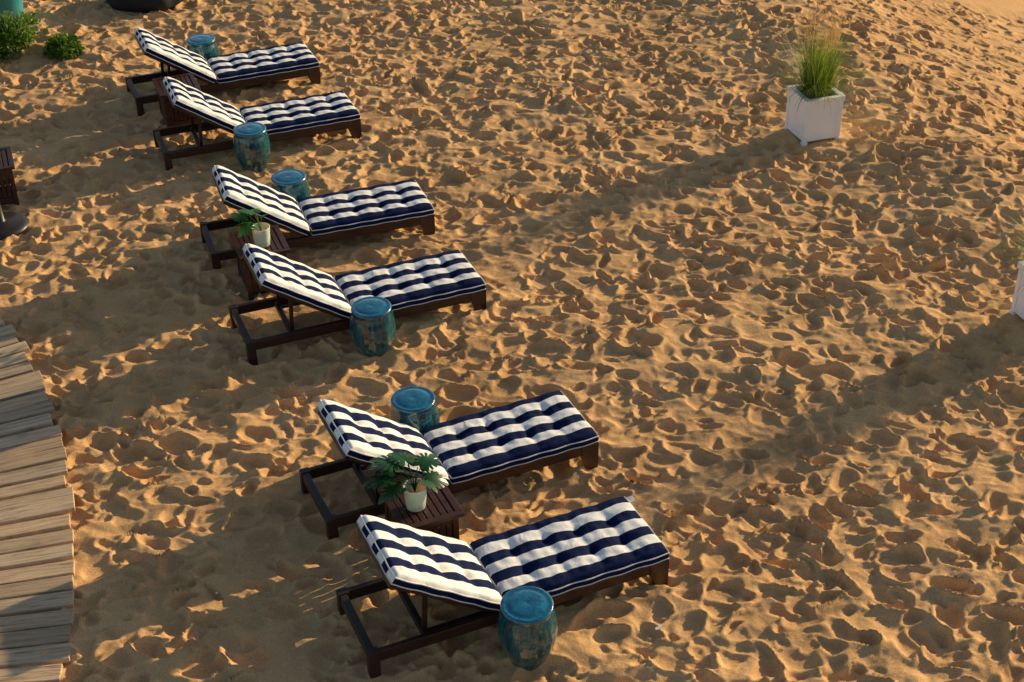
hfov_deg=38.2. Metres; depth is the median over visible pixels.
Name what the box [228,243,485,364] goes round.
chaise lounge
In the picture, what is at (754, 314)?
sand beach ground
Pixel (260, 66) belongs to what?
chaise lounge
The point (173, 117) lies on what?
slatted side table
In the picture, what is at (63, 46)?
beach shrub
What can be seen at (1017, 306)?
planter with ornamental grass
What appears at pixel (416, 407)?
ceramic garden stool
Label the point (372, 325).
ceramic garden stool
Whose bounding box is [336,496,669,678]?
chaise lounge
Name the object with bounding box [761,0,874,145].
planter with ornamental grass
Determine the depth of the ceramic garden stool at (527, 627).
8.68 m
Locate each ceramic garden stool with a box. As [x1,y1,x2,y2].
[186,34,218,58]
[233,122,270,172]
[271,169,310,201]
[349,296,395,356]
[389,386,439,432]
[497,586,557,670]
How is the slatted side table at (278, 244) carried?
on the sand beach ground
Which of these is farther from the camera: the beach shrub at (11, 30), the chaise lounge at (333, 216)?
the beach shrub at (11, 30)
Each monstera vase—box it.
[229,208,269,247]
[361,451,448,511]
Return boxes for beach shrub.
[0,10,42,62]
[42,28,83,60]
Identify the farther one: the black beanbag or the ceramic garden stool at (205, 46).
the black beanbag
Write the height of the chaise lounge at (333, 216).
0.796 m
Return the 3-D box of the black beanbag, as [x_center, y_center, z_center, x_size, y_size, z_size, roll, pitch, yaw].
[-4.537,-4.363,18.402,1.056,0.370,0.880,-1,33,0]
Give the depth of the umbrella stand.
13.47 m
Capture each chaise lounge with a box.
[125,27,320,116]
[152,77,361,170]
[199,165,434,268]
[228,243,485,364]
[299,390,598,539]
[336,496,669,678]
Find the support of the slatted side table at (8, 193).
on the sand beach ground
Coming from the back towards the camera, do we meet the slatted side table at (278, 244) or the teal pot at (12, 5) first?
the teal pot at (12, 5)
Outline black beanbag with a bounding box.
[106,0,183,12]
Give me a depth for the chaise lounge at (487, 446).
10.22 m
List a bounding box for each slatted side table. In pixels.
[0,146,19,204]
[152,73,201,126]
[229,224,290,300]
[377,471,464,539]
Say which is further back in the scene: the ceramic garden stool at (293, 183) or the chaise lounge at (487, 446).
the ceramic garden stool at (293, 183)
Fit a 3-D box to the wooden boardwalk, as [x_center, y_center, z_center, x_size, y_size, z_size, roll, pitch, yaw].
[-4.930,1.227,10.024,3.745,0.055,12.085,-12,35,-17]
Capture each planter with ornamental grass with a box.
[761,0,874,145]
[989,201,1023,318]
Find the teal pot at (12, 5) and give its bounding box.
[0,0,23,22]
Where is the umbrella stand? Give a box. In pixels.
[0,204,28,239]
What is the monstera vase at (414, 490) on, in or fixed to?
on the slatted side table at (441, 513)
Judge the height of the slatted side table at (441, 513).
0.480 m
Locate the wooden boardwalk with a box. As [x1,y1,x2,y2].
[0,318,74,681]
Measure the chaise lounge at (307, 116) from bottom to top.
0.796 m
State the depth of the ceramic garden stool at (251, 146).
14.34 m
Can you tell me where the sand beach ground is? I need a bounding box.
[0,0,1023,681]
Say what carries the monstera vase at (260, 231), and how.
on the slatted side table at (278, 244)

